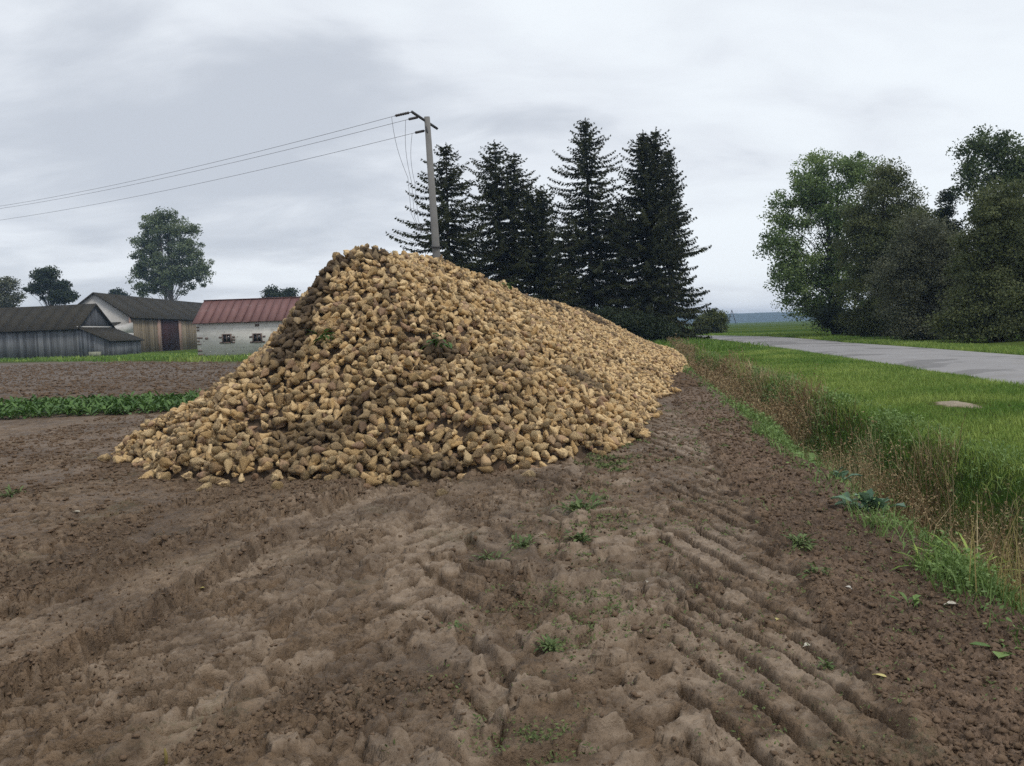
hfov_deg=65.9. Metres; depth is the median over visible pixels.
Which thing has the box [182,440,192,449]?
sugar beet
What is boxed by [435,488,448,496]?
sugar beet
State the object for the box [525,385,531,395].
sugar beet
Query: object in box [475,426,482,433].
sugar beet
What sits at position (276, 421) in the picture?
sugar beet
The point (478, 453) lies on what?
sugar beet
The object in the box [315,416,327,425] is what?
sugar beet
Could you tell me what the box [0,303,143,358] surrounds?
plank barn
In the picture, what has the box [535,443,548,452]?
sugar beet
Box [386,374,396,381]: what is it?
sugar beet
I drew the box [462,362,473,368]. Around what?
sugar beet
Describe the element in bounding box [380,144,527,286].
spruce tree
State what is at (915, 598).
weed plant
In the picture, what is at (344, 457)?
sugar beet
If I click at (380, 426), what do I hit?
sugar beet
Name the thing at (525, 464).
sugar beet
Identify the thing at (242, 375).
sugar beet
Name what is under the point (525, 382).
sugar beet
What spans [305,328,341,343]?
beet top
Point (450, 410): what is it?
sugar beet
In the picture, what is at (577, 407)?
sugar beet
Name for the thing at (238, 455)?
sugar beet
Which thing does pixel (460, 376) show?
sugar beet
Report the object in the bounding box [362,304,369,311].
sugar beet
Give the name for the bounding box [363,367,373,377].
sugar beet
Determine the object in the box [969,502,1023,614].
grass tuft
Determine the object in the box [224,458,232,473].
sugar beet
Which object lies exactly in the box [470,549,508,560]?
weed plant
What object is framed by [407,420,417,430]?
sugar beet
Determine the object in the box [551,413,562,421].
sugar beet
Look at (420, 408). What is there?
sugar beet
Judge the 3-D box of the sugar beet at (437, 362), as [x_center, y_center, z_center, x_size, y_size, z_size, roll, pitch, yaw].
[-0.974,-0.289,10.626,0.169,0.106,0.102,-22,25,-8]
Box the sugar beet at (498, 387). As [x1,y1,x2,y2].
[495,383,502,390]
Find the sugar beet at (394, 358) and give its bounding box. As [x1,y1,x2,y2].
[391,354,398,362]
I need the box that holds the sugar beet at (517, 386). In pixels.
[512,383,521,390]
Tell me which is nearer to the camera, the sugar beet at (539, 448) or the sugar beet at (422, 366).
the sugar beet at (539, 448)
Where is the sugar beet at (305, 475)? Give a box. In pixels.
[299,470,311,479]
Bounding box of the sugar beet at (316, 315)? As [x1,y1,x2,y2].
[312,311,318,321]
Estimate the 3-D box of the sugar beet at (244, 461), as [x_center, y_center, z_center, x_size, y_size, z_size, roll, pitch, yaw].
[-3.033,0.912,8.937,0.122,0.104,0.197,-17,43,12]
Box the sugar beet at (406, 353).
[400,350,411,356]
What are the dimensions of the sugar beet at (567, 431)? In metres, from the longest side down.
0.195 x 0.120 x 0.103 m
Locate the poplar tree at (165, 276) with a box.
[125,206,215,299]
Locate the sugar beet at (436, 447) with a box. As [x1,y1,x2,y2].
[433,443,439,451]
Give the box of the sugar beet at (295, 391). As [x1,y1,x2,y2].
[291,388,300,395]
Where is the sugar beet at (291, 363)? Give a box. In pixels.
[285,359,295,369]
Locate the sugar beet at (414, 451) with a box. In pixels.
[409,447,421,455]
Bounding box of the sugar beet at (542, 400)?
[539,396,546,405]
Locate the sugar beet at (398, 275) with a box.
[395,272,401,280]
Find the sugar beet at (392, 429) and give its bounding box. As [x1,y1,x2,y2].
[388,425,395,432]
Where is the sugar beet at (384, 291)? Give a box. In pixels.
[382,289,388,294]
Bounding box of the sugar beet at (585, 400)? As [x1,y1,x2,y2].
[581,395,589,405]
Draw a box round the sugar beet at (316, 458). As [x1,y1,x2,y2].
[311,454,320,463]
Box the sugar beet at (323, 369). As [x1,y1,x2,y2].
[318,364,328,375]
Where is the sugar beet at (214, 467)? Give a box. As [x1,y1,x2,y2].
[208,463,225,472]
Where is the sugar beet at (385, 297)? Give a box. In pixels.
[381,294,391,302]
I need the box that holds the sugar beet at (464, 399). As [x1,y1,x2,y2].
[461,394,468,403]
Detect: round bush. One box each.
[591,305,681,341]
[689,308,730,332]
[809,302,901,334]
[862,210,983,340]
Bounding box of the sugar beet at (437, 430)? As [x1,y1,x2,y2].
[434,428,444,434]
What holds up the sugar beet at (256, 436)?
on the beet heap
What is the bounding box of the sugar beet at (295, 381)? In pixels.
[290,377,299,384]
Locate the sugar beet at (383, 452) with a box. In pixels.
[377,449,386,456]
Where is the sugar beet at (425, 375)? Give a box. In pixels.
[420,371,432,381]
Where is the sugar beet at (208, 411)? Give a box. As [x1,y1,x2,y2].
[205,408,214,415]
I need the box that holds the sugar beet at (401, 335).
[397,331,408,339]
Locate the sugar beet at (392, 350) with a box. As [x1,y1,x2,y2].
[385,346,394,354]
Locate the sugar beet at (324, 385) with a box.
[319,383,328,389]
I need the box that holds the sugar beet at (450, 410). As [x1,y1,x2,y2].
[446,406,455,414]
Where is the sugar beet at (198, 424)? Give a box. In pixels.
[193,419,201,429]
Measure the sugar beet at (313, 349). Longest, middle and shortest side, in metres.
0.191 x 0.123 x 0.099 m
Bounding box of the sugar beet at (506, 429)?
[503,425,511,435]
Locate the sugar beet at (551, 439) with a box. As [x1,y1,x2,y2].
[546,435,555,444]
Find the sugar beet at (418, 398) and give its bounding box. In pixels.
[414,394,423,402]
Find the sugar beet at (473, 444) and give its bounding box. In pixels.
[466,441,477,451]
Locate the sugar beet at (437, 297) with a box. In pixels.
[434,295,440,302]
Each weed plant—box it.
[0,484,25,496]
[434,620,468,631]
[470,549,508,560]
[508,533,536,549]
[531,634,565,652]
[550,492,605,513]
[562,527,597,544]
[780,533,821,549]
[797,562,832,578]
[798,452,816,463]
[817,466,862,480]
[817,657,836,669]
[890,591,922,607]
[969,639,1023,658]
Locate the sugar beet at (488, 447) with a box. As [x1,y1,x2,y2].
[483,443,492,451]
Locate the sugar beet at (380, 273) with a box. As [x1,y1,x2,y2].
[376,270,385,276]
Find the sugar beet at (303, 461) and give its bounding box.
[299,457,307,466]
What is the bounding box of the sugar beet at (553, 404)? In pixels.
[547,402,558,411]
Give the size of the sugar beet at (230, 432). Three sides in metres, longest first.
0.189 x 0.116 x 0.100 m
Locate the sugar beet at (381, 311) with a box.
[378,307,385,315]
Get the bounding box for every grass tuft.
[892,530,1023,576]
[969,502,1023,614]
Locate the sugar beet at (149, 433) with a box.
[141,429,154,437]
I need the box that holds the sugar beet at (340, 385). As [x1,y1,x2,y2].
[336,379,345,390]
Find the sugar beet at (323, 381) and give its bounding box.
[319,379,327,383]
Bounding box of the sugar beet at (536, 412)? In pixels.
[531,407,541,418]
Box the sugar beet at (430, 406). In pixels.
[427,402,434,410]
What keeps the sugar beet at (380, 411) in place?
on the beet heap
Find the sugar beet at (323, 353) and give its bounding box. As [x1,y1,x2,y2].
[319,349,329,356]
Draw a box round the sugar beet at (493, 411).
[490,407,497,414]
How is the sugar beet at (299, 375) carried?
on the beet heap
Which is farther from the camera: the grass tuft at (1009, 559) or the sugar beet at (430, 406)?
the sugar beet at (430, 406)
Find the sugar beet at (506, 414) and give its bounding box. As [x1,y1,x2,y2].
[503,412,511,419]
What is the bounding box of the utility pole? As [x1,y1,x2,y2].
[395,111,440,257]
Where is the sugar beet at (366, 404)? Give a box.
[362,401,377,409]
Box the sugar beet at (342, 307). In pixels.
[337,304,346,311]
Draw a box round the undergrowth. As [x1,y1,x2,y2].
[649,337,769,362]
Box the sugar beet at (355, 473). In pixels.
[350,469,359,477]
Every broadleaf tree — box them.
[0,276,26,307]
[21,265,80,305]
[109,287,130,295]
[259,284,300,297]
[752,148,885,334]
[945,123,1023,290]
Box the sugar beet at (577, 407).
[572,403,584,412]
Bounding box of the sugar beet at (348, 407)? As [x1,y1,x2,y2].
[342,404,351,415]
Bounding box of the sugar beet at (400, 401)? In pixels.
[396,397,409,405]
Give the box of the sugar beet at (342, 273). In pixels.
[339,271,346,277]
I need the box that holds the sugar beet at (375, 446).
[372,441,383,449]
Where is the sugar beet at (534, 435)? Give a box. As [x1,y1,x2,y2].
[530,430,537,441]
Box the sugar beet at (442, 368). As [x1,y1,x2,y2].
[439,364,447,374]
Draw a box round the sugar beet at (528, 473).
[521,470,535,476]
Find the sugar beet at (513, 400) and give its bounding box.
[510,396,519,403]
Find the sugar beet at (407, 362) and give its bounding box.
[404,357,412,366]
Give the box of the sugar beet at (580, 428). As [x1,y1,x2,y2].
[576,424,585,432]
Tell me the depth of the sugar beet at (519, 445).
9.34 m
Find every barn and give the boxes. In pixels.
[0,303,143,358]
[78,292,202,351]
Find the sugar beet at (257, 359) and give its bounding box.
[254,356,261,365]
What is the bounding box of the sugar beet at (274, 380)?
[270,377,279,384]
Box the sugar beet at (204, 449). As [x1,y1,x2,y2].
[200,446,207,452]
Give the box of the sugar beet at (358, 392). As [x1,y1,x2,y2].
[355,388,361,395]
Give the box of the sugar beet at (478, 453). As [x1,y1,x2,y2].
[472,448,483,457]
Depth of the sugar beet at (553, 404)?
10.50 m
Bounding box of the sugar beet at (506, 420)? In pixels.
[500,417,510,424]
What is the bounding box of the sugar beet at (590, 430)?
[586,427,596,434]
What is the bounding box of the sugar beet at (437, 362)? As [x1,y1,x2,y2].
[433,358,444,366]
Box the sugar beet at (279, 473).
[271,469,283,479]
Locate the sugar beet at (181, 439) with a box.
[176,435,188,443]
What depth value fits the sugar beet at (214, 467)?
8.95 m
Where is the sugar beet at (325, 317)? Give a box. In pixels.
[321,312,331,321]
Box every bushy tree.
[829,154,943,336]
[921,175,1023,342]
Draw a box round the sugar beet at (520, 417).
[514,414,524,421]
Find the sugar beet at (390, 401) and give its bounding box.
[387,398,398,405]
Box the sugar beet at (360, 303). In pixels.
[357,299,366,307]
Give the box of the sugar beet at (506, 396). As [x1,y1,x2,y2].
[502,393,510,400]
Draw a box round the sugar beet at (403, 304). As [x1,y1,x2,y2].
[400,301,406,308]
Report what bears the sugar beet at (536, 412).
on the beet heap
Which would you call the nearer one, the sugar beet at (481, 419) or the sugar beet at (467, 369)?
the sugar beet at (481, 419)
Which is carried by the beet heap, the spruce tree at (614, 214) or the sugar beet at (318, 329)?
the sugar beet at (318, 329)
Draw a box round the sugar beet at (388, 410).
[383,406,391,417]
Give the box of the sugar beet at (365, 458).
[361,450,370,463]
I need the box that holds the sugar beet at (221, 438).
[216,435,230,441]
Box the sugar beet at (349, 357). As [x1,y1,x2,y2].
[344,352,355,361]
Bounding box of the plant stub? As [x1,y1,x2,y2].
[164,748,167,765]
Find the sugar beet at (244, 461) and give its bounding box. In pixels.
[239,456,249,471]
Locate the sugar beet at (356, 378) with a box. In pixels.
[352,375,362,382]
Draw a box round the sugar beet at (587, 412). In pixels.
[583,407,590,417]
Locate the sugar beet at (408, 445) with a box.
[404,442,412,454]
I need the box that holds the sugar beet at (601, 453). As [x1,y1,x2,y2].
[597,450,606,456]
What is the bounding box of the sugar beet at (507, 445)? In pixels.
[503,440,512,452]
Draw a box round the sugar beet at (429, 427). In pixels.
[425,422,434,431]
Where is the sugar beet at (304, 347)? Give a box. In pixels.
[300,344,309,350]
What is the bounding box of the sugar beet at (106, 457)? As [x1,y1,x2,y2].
[97,453,110,461]
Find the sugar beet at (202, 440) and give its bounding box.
[196,436,205,444]
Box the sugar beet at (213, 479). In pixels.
[208,476,223,483]
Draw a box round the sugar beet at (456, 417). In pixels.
[452,414,462,421]
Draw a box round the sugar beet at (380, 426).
[376,423,385,430]
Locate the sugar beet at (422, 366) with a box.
[419,361,425,370]
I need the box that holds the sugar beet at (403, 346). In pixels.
[399,343,408,349]
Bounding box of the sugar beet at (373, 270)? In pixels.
[365,266,377,277]
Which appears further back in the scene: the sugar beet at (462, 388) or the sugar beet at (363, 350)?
the sugar beet at (363, 350)
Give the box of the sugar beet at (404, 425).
[400,421,408,428]
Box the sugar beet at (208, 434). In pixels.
[200,430,212,438]
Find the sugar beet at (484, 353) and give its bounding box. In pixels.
[482,347,487,356]
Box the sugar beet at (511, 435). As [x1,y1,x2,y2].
[507,431,515,443]
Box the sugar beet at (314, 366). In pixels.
[310,361,320,371]
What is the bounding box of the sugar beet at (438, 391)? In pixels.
[435,388,442,397]
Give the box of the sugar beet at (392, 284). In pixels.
[385,280,396,288]
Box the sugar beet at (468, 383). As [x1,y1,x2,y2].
[464,380,472,388]
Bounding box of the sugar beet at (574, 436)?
[569,431,582,440]
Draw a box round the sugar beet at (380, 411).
[372,408,384,415]
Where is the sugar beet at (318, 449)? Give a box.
[312,445,325,454]
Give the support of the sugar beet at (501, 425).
on the beet heap
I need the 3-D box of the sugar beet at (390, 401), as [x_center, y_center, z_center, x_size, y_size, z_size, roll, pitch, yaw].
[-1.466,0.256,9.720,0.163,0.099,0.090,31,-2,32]
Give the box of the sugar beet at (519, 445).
[515,441,523,449]
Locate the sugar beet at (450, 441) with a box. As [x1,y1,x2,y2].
[446,439,456,444]
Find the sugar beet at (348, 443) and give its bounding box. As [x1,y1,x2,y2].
[344,440,354,449]
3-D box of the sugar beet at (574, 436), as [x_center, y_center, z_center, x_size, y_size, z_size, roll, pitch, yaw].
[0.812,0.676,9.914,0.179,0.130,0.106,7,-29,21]
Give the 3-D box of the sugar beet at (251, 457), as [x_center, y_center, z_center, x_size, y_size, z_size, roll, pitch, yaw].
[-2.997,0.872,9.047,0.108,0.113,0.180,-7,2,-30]
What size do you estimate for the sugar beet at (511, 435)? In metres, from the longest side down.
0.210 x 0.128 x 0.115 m
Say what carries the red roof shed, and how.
on the ground at (394, 584)
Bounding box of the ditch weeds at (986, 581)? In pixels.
[671,346,1023,649]
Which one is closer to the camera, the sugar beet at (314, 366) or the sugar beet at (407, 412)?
the sugar beet at (407, 412)
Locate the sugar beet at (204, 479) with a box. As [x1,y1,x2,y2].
[198,474,213,482]
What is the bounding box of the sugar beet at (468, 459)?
[464,450,472,465]
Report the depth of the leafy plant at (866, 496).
6.53 m
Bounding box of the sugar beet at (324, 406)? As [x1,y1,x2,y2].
[320,402,328,409]
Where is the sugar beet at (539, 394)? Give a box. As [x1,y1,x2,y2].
[536,391,546,399]
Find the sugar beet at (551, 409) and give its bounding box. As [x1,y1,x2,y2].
[546,405,555,414]
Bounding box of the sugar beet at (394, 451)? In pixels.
[390,447,397,455]
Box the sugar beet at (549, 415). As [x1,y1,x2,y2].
[544,412,553,418]
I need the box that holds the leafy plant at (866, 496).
[831,488,905,514]
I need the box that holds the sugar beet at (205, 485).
[195,482,212,491]
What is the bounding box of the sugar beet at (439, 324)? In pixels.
[436,320,443,329]
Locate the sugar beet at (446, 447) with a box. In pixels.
[441,443,450,453]
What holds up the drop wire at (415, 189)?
attached to the utility pole
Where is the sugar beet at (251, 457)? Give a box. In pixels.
[247,454,254,461]
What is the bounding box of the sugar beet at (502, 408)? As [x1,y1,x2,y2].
[497,405,509,412]
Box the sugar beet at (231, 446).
[224,443,239,450]
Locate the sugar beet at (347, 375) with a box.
[343,373,351,380]
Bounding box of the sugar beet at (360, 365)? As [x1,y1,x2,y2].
[357,362,366,369]
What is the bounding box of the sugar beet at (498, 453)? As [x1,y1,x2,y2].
[493,449,503,458]
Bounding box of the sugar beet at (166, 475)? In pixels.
[160,471,170,479]
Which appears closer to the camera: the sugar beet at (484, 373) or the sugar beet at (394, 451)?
the sugar beet at (394, 451)
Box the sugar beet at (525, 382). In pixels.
[521,378,530,386]
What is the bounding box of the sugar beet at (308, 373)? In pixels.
[307,370,313,379]
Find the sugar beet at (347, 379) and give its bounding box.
[343,377,355,384]
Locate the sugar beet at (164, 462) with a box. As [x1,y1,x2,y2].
[158,457,172,467]
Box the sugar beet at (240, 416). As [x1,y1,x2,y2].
[234,412,244,420]
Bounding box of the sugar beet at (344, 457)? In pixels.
[336,453,349,464]
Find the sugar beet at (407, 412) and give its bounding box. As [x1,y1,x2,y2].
[404,407,410,415]
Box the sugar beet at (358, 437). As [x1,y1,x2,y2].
[354,433,364,440]
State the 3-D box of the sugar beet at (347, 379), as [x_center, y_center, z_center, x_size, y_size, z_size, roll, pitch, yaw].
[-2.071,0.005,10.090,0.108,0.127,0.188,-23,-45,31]
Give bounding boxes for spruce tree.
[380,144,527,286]
[455,139,590,310]
[502,185,597,313]
[519,117,661,315]
[550,224,605,311]
[588,126,717,341]
[593,200,643,313]
[654,150,711,338]
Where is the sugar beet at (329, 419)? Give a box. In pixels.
[322,415,334,423]
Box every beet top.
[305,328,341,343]
[418,333,452,352]
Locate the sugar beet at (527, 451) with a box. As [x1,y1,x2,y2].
[522,446,533,456]
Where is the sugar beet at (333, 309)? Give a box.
[330,306,336,313]
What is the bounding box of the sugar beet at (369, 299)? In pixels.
[362,295,373,303]
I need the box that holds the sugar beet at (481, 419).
[476,414,491,425]
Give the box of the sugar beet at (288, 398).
[284,393,293,404]
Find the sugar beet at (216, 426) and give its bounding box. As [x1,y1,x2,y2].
[212,418,220,431]
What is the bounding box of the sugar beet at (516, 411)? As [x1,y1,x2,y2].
[511,408,520,416]
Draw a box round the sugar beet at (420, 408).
[416,404,425,412]
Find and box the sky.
[0,0,1023,314]
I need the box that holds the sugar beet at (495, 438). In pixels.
[490,434,499,449]
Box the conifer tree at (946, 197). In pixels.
[928,187,968,261]
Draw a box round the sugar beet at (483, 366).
[481,363,487,370]
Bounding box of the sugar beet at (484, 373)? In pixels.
[478,369,487,377]
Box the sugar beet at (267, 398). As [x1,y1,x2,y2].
[263,394,272,402]
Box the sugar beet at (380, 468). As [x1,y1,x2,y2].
[376,464,390,473]
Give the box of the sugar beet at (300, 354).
[296,350,305,358]
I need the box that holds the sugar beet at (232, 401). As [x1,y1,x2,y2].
[227,395,236,405]
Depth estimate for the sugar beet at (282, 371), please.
10.37 m
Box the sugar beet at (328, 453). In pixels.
[322,450,337,456]
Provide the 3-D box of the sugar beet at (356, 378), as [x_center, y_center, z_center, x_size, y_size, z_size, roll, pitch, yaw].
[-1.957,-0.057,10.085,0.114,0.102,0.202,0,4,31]
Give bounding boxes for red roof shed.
[192,297,299,355]
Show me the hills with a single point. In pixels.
(759, 317)
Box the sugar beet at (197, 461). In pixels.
[189,457,206,466]
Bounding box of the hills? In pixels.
[677,312,815,323]
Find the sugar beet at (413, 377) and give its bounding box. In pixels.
[407,372,418,381]
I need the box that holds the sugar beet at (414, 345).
[408,342,417,350]
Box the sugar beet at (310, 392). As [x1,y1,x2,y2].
[304,389,315,395]
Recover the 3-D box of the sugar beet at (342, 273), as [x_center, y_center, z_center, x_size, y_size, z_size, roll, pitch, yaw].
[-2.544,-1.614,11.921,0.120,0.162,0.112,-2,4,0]
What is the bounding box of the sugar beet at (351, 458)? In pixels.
[348,455,355,461]
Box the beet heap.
[110,243,703,486]
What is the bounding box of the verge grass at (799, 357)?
[680,332,1023,580]
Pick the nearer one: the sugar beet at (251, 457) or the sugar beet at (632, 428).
the sugar beet at (251, 457)
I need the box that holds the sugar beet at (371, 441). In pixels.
[363,434,377,447]
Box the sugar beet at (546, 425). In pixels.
[542,421,549,429]
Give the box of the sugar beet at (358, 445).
[351,441,364,449]
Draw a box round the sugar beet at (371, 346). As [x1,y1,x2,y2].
[367,343,376,350]
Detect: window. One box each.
[219,334,234,343]
[249,333,264,342]
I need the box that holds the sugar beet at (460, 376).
[456,373,463,379]
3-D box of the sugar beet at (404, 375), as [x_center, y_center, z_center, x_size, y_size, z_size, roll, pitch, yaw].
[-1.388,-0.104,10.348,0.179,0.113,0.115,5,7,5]
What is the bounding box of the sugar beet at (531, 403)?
[524,400,535,407]
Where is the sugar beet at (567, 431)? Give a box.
[560,428,571,437]
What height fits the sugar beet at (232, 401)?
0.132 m
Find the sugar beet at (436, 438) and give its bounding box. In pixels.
[432,431,444,442]
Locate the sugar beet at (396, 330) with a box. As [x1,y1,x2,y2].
[391,327,401,334]
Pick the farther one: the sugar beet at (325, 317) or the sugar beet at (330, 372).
the sugar beet at (325, 317)
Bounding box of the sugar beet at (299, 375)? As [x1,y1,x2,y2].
[293,370,303,380]
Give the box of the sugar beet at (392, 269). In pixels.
[389,266,396,273]
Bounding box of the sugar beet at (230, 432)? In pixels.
[226,424,236,439]
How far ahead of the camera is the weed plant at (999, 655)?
3.73 m
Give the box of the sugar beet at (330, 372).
[327,370,332,377]
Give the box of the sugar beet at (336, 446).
[329,442,344,450]
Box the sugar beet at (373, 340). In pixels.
[365,338,377,345]
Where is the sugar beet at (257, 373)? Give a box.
[253,369,261,378]
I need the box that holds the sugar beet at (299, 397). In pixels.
[293,393,306,401]
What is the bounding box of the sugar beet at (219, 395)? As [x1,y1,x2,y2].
[215,391,223,400]
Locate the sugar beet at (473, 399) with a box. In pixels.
[470,395,480,402]
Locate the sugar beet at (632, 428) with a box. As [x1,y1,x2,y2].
[627,422,635,432]
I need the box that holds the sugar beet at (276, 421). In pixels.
[272,417,286,425]
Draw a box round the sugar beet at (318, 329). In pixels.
[314,326,324,332]
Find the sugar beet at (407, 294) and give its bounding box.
[401,292,410,300]
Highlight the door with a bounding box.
[161,319,179,350]
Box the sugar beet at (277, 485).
[271,481,282,488]
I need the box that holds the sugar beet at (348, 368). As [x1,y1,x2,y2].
[345,365,351,372]
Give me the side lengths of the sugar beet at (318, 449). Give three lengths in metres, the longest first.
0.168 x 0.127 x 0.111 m
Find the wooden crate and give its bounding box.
[89,352,100,356]
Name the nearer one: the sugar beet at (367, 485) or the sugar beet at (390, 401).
the sugar beet at (367, 485)
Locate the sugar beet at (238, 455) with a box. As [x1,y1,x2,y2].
[234,450,242,461]
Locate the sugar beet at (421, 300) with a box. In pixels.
[418,297,424,304]
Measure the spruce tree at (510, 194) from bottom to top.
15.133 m
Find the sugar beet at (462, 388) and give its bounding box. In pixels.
[458,385,467,393]
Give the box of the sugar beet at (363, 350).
[359,346,367,353]
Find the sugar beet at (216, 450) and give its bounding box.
[211,446,222,454]
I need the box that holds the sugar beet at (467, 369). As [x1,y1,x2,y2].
[464,366,471,373]
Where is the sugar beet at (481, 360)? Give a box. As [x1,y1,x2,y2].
[478,357,485,364]
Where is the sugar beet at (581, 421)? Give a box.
[576,418,585,424]
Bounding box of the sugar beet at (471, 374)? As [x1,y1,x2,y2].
[468,372,475,378]
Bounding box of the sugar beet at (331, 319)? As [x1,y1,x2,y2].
[326,318,336,322]
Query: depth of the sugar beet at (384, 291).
11.44 m
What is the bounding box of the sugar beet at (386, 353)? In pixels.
[382,349,390,359]
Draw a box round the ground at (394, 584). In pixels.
[0,320,1023,765]
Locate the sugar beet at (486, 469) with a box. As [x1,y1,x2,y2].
[477,466,493,473]
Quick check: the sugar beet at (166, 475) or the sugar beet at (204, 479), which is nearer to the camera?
the sugar beet at (204, 479)
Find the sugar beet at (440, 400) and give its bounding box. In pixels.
[434,396,445,405]
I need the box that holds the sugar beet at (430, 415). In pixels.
[426,412,437,418]
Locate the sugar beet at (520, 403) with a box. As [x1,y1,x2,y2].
[516,399,524,409]
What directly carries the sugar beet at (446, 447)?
on the beet heap
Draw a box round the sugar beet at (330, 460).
[326,456,336,464]
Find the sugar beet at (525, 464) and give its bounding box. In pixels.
[517,460,530,468]
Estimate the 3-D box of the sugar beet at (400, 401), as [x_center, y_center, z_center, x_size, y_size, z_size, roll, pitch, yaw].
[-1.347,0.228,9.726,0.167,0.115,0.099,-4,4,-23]
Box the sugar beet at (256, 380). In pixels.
[252,377,260,384]
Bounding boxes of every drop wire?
[391,117,430,231]
[405,120,420,232]
[411,138,426,232]
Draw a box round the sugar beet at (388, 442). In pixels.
[384,438,394,447]
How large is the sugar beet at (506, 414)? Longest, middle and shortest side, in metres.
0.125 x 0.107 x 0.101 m
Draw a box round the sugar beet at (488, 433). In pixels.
[485,429,493,437]
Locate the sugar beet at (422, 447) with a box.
[419,444,430,453]
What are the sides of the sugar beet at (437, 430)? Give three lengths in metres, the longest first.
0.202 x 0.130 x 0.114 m
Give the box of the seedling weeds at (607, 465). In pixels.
[379,401,1021,765]
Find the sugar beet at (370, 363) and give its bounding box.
[366,360,374,367]
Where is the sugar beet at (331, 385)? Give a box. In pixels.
[327,382,335,389]
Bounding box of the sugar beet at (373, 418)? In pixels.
[369,414,377,425]
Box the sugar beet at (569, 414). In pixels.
[565,411,572,418]
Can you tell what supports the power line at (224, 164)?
attached to the utility pole
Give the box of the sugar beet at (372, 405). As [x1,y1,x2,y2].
[369,403,376,413]
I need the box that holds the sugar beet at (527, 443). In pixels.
[523,439,532,446]
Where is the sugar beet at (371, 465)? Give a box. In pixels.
[366,455,376,469]
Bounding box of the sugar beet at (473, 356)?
[468,353,478,359]
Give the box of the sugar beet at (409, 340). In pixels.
[404,337,415,342]
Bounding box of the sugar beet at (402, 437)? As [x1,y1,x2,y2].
[397,433,407,442]
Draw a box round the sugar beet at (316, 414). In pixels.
[311,411,321,418]
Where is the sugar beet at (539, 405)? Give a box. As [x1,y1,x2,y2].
[536,403,545,411]
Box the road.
[702,336,1023,384]
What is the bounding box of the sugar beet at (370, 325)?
[364,322,375,328]
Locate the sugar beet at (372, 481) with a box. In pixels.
[365,477,381,485]
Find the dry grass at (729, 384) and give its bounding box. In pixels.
[666,334,1023,602]
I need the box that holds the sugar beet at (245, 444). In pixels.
[241,440,249,448]
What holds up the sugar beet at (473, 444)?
on the beet heap
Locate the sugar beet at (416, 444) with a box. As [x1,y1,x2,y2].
[412,441,419,448]
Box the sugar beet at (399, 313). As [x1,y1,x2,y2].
[396,308,404,319]
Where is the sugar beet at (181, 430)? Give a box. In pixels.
[177,428,187,432]
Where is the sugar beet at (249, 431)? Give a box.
[246,427,252,436]
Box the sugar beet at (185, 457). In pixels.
[181,453,189,463]
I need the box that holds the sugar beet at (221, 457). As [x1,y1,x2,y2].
[214,452,228,462]
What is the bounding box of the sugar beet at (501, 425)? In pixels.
[498,421,504,430]
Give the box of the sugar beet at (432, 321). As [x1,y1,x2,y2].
[429,319,436,324]
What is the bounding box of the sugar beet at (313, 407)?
[309,402,316,414]
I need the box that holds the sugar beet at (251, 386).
[246,383,260,390]
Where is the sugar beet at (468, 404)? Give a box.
[462,400,472,410]
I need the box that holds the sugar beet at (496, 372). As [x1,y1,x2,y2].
[492,369,504,376]
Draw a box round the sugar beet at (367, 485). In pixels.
[363,483,372,488]
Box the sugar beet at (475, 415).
[471,409,482,417]
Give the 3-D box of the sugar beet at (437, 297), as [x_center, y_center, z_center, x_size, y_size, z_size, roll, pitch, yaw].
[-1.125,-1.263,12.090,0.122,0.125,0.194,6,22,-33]
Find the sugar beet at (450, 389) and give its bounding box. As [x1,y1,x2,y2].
[446,385,457,394]
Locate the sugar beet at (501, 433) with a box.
[496,430,504,436]
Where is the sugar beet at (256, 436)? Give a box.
[253,432,261,440]
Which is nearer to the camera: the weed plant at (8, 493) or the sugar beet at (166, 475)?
the weed plant at (8, 493)
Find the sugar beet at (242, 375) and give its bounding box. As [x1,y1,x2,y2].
[238,372,246,378]
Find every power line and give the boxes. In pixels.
[0,119,407,208]
[3,116,393,205]
[3,133,412,219]
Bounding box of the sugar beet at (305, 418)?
[301,415,312,421]
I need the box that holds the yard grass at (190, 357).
[0,352,250,362]
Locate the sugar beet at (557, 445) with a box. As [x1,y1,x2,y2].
[553,442,561,448]
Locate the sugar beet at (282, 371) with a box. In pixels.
[278,367,285,375]
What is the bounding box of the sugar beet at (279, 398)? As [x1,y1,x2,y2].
[274,393,283,409]
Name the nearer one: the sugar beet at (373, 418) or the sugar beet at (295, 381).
the sugar beet at (373, 418)
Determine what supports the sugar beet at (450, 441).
on the beet heap
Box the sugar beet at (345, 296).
[339,294,348,301]
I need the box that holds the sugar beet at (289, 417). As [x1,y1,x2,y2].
[282,411,295,422]
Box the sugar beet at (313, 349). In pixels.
[309,345,317,354]
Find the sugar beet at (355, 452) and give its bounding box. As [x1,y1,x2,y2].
[346,449,359,455]
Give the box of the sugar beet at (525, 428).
[520,424,533,433]
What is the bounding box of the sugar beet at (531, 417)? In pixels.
[527,413,537,422]
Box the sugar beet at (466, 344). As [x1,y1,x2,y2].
[463,342,469,349]
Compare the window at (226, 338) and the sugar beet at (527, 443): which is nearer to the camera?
the sugar beet at (527, 443)
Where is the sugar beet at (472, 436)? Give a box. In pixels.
[467,432,477,441]
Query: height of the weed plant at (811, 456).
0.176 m
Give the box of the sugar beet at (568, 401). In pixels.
[566,396,572,403]
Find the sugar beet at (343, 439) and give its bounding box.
[340,432,347,447]
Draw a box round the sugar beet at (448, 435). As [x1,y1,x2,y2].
[443,432,452,442]
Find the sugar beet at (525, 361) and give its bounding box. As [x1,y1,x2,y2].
[521,358,528,365]
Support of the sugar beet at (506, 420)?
on the beet heap
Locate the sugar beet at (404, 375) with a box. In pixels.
[399,371,408,378]
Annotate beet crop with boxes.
[0,388,206,418]

